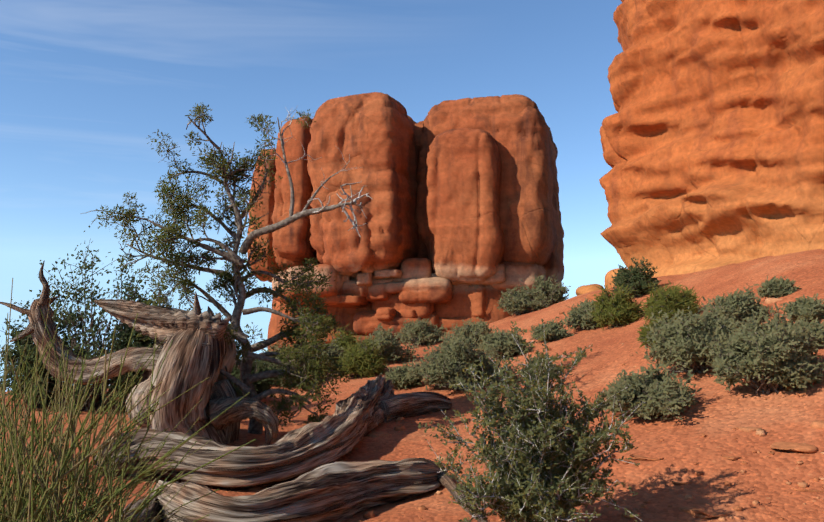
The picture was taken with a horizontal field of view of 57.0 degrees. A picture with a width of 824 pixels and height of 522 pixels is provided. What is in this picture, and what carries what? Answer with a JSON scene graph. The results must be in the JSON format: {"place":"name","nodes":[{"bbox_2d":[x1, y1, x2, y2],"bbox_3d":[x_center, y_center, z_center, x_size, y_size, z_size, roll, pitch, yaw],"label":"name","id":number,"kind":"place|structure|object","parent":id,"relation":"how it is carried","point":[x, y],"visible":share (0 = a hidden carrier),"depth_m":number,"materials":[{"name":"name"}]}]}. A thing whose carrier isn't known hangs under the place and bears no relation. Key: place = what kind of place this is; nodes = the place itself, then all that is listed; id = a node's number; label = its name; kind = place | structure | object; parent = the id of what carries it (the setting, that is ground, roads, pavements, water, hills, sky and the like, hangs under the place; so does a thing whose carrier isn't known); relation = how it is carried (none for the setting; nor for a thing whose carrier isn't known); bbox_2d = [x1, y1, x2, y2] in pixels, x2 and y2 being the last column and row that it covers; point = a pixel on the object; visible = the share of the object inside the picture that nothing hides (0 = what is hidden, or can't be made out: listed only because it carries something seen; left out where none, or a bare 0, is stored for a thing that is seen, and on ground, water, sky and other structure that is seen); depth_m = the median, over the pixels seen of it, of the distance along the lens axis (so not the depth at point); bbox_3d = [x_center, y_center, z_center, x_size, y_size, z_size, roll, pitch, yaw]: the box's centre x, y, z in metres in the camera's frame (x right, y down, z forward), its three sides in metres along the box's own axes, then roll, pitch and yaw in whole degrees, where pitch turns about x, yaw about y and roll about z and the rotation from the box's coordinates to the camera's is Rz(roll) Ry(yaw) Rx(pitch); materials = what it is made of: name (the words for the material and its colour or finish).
{"place":"outdoors","nodes":[
{"label":"outdoors","id":0,"kind":"place"},
{"bbox_2d":[230,381,243,396],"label":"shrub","id":1,"kind":"object","parent":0,"point":[238,391],"depth_m":9.06,"materials":[{"name":"green plant"}]},
{"bbox_2d":[0,0,625,391],"label":"sky","id":2,"kind":"structure","parent":0,"point":[84,84],"materials":[{"name":"blue"}]},
{"bbox_2d":[0,249,823,521],"bbox_3d":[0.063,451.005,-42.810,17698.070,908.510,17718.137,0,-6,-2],"label":"ground","id":3,"kind":"structure","parent":0,"point":[718,413],"depth_m":5.52,"materials":[{"name":"soil"}]},
{"bbox_2d":[0,299,84,407],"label":"leafy shrub","id":4,"kind":"object","parent":3,"relation":"on","point":[17,358],"visible":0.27,"depth_m":8.08,"materials":[{"name":"green plant"}]},
{"bbox_2d":[10,225,170,410],"bbox_3d":[-3.525,0.653,8.448,1.776,2.091,1.888,0,-6,-2],"label":"leafy shrub","id":5,"kind":"object","parent":3,"relation":"on","point":[80,325],"visible":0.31,"depth_m":8.23,"materials":[{"name":"green plant"}]},
{"bbox_2d":[0,278,255,521],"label":"grass clump","id":6,"kind":"object","parent":3,"relation":"on","point":[50,507],"visible":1,"depth_m":2.35,"materials":[{"name":"green plant"}]},
{"bbox_2d":[103,284,179,396],"bbox_3d":[-2.935,0.957,8.395,0.891,1.408,1.096,2,-6,-21],"label":"leafy shrub","id":7,"kind":"object","parent":3,"relation":"on","point":[147,342],"visible":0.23,"depth_m":8.13,"materials":[{"name":"green plant"}]},
{"bbox_2d":[80,103,371,433],"bbox_3d":[-1.675,0.128,7.194,2.609,3.198,1.665,0,-6,-2],"label":"juniper tree","id":8,"kind":"object","parent":3,"relation":"on","point":[319,326],"visible":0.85,"depth_m":7.14,"materials":[{"name":"green plant"}]},
{"bbox_2d":[0,261,487,521],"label":"fallen dead tree","id":9,"kind":"object","parent":3,"relation":"on","point":[301,475],"visible":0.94,"depth_m":6.10,"materials":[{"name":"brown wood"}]},
{"bbox_2d":[231,351,282,400],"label":"shrub","id":10,"kind":"object","parent":3,"relation":"on","point":[263,385],"visible":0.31,"depth_m":9.93,"materials":[{"name":"green plant"}]},
{"bbox_2d":[258,342,310,386],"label":"sage bush","id":11,"kind":"object","parent":3,"relation":"on","point":[282,378],"visible":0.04,"depth_m":11.73,"materials":[{"name":"green plant"}]},
{"bbox_2d":[298,338,345,364],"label":"sage bush","id":12,"kind":"object","parent":3,"relation":"on","point":[332,352],"visible":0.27,"depth_m":13.18,"materials":[{"name":"green plant"}]},
{"bbox_2d":[328,323,359,361],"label":"rabbitbrush","id":13,"kind":"object","parent":3,"relation":"on","point":[344,340],"visible":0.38,"depth_m":13.71,"materials":[{"name":"green plant"}]},
{"bbox_2d":[333,335,390,378],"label":"rabbitbrush","id":14,"kind":"object","parent":3,"relation":"on","point":[361,361],"visible":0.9,"depth_m":11.58,"materials":[{"name":"green plant"}]},
{"bbox_2d":[355,323,420,363],"bbox_3d":[-0.446,1.398,12.831,1.104,0.709,1.045,2,-6,-18],"label":"sage bush","id":15,"kind":"object","parent":3,"relation":"on","point":[389,343],"visible":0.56,"depth_m":12.64,"materials":[{"name":"green plant"}]},
{"bbox_2d":[381,363,423,389],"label":"sage bush","id":16,"kind":"object","parent":3,"relation":"on","point":[397,377],"visible":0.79,"depth_m":9.53,"materials":[{"name":"green plant"}]},
{"bbox_2d":[247,92,563,351],"bbox_3d":[-0.179,1.023,22.694,9.266,11.262,6.964,-2,-6,15],"label":"rock formation","id":17,"kind":"object","parent":3,"relation":"on","point":[461,211],"visible":0.58,"depth_m":20.16,"materials":[{"name":"stone"}]},
{"bbox_2d":[5,293,823,521],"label":"stones","id":18,"kind":"object","parent":3,"relation":"on","point":[697,512],"visible":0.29,"depth_m":4.72,"materials":[{"name":"orange stone"}]},
{"bbox_2d":[394,318,445,345],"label":"sage bush","id":19,"kind":"object","parent":3,"relation":"on","point":[424,330],"visible":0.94,"depth_m":15.42,"materials":[{"name":"green plant"}]},
{"bbox_2d":[405,327,520,389],"bbox_3d":[0.597,1.184,9.198,1.361,0.774,1.451,0,-6,-2],"label":"sage bush","id":20,"kind":"object","parent":3,"relation":"on","point":[448,364],"visible":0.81,"depth_m":8.91,"materials":[{"name":"green plant"}]},
{"bbox_2d":[440,317,501,348],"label":"sage bush","id":21,"kind":"object","parent":3,"relation":"on","point":[480,327],"visible":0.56,"depth_m":12.88,"materials":[{"name":"green plant"}]},
{"bbox_2d":[480,326,532,358],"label":"sage bush","id":22,"kind":"object","parent":3,"relation":"on","point":[501,340],"visible":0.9,"depth_m":10.17,"materials":[{"name":"green plant"}]},
{"bbox_2d":[494,278,547,315],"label":"sage bush","id":23,"kind":"object","parent":3,"relation":"on","point":[522,302],"visible":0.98,"depth_m":16.85,"materials":[{"name":"green plant"}]},
{"bbox_2d":[418,319,651,521],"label":"blackbrush","id":24,"kind":"object","parent":3,"relation":"on","point":[545,475],"visible":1,"depth_m":3.93,"materials":[{"name":"green plant"}]},
{"bbox_2d":[521,354,560,378],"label":"sage bush","id":25,"kind":"object","parent":3,"relation":"on","point":[553,371],"visible":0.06,"depth_m":8.24,"materials":[{"name":"green plant"}]},
{"bbox_2d":[531,275,570,305],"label":"sage bush","id":26,"kind":"object","parent":3,"relation":"on","point":[554,293],"visible":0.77,"depth_m":17.85,"materials":[{"name":"green plant"}]},
{"bbox_2d":[529,319,573,340],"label":"sage bush","id":27,"kind":"object","parent":3,"relation":"on","point":[554,330],"visible":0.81,"depth_m":10.41,"materials":[{"name":"green plant"}]},
{"bbox_2d":[556,298,606,329],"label":"sage bush","id":28,"kind":"object","parent":3,"relation":"on","point":[580,316],"visible":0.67,"depth_m":10.62,"materials":[{"name":"green plant"}]},
{"bbox_2d":[589,284,644,329],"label":"rabbitbrush","id":29,"kind":"object","parent":3,"relation":"on","point":[620,308],"visible":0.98,"depth_m":9.97,"materials":[{"name":"green plant"}]},
{"bbox_2d":[610,257,660,297],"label":"shrub","id":30,"kind":"object","parent":3,"relation":"on","point":[636,278],"visible":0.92,"depth_m":11.88,"materials":[{"name":"green plant"}]},
{"bbox_2d":[601,358,701,419],"bbox_3d":[1.839,1.020,5.925,0.767,0.526,1.134,0,-6,-2],"label":"sage bush","id":31,"kind":"object","parent":3,"relation":"on","point":[661,392],"visible":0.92,"depth_m":5.72,"materials":[{"name":"green plant"}]},
{"bbox_2d":[636,315,669,347],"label":"rabbitbrush","id":32,"kind":"object","parent":3,"relation":"on","point":[643,333],"visible":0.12,"depth_m":7.95,"materials":[{"name":"green plant"}]},
{"bbox_2d":[640,280,704,324],"bbox_3d":[2.993,0.494,8.721,0.750,0.567,0.754,-2,-6,20],"label":"rabbitbrush","id":33,"kind":"object","parent":3,"relation":"on","point":[674,299],"visible":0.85,"depth_m":8.59,"materials":[{"name":"green plant"}]},
{"bbox_2d":[636,297,751,373],"bbox_3d":[2.541,0.652,6.710,1.009,0.676,0.976,5,-8,-41],"label":"sage bush","id":34,"kind":"object","parent":3,"relation":"on","point":[685,342],"visible":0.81,"depth_m":6.56,"materials":[{"name":"green plant"}]},
{"bbox_2d":[576,0,823,295],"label":"rock wall","id":35,"kind":"structure","parent":3,"relation":"on","point":[712,135],"depth_m":13.46,"materials":[{"name":"stone"}]},
{"bbox_2d":[701,284,783,325],"bbox_3d":[3.220,0.454,7.563,0.755,0.471,0.647,0,-6,-2],"label":"sage bush","id":36,"kind":"object","parent":3,"relation":"on","point":[742,305],"visible":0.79,"depth_m":7.37,"materials":[{"name":"green plant"}]},
{"bbox_2d":[704,304,823,393],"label":"sage bush","id":37,"kind":"object","parent":3,"relation":"on","point":[769,357],"visible":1,"depth_m":5.61,"materials":[{"name":"green plant"}]},
{"bbox_2d":[756,276,801,297],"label":"sage bush","id":38,"kind":"object","parent":3,"relation":"on","point":[778,288],"visible":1,"depth_m":7.84,"materials":[{"name":"green plant"}]},
{"bbox_2d":[780,293,823,320],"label":"sage bush","id":39,"kind":"object","parent":3,"relation":"on","point":[808,308],"visible":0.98,"depth_m":6.78,"materials":[{"name":"green plant"}]},
{"bbox_2d":[786,317,823,347],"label":"sage bush","id":40,"kind":"object","parent":3,"relation":"on","point":[820,341],"visible":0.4,"depth_m":6.22,"materials":[{"name":"green plant"}]}
]}

